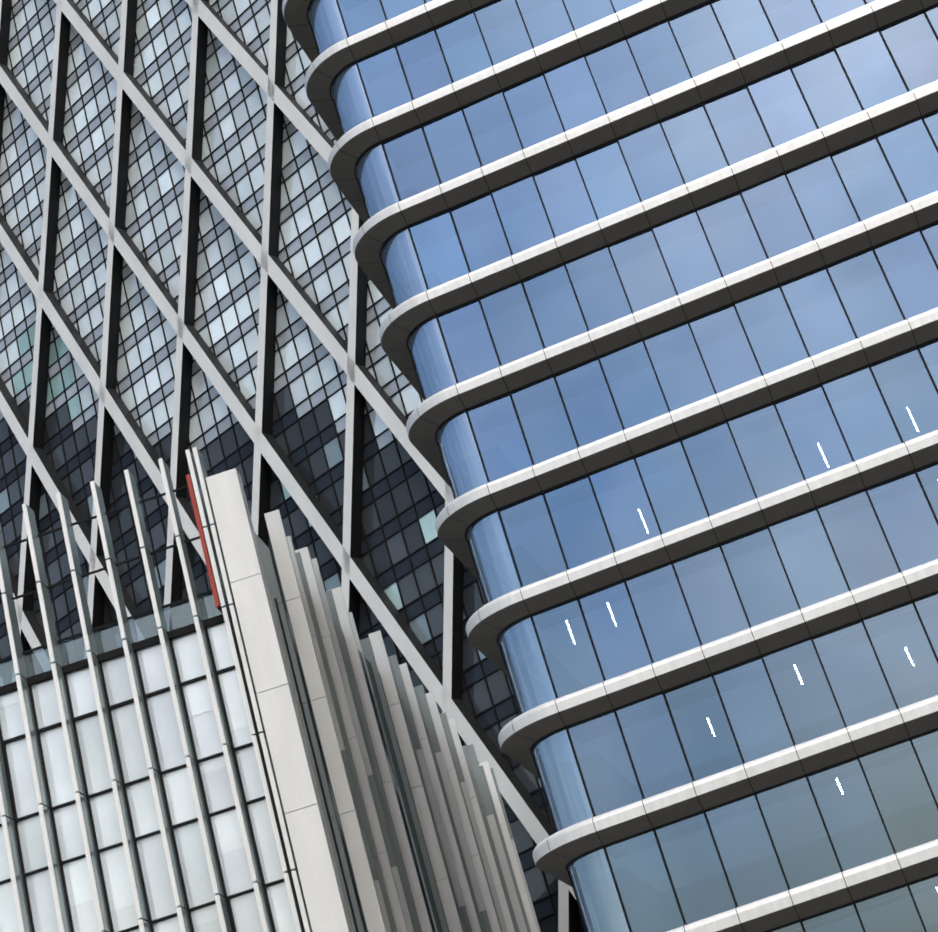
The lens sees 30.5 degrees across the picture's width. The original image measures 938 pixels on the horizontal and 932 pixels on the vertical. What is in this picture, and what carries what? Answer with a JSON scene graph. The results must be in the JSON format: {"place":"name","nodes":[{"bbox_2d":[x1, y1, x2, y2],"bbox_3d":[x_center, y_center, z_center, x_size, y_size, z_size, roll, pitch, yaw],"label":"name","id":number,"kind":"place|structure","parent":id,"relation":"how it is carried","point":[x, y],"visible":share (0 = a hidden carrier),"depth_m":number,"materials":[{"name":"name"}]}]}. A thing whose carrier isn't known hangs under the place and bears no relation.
{"place":"outdoors","nodes":[
{"label":"outdoors","id":0,"kind":"place"},
{"bbox_2d":[0,447,540,931],"bbox_3d":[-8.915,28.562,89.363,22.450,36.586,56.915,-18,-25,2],"label":"building","id":1,"kind":"structure","parent":0,"point":[254,739],"depth_m":68.01,"materials":[{"name":"white glass"}]},
{"bbox_2d":[0,0,585,931],"bbox_3d":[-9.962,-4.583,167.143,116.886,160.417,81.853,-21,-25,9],"label":"skyscraper","id":2,"kind":"structure","parent":0,"point":[180,226],"depth_m":157.93,"materials":[{"name":"grey glass"}]},
{"label":"ground","id":3,"kind":"structure","parent":0,"visible":0},
{"bbox_2d":[282,0,937,931],"bbox_3d":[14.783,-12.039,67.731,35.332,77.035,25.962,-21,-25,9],"label":"banded tower","id":4,"kind":"structure","parent":3,"relation":"on","point":[654,282],"depth_m":52.40,"materials":[{"name":"blue glass"}]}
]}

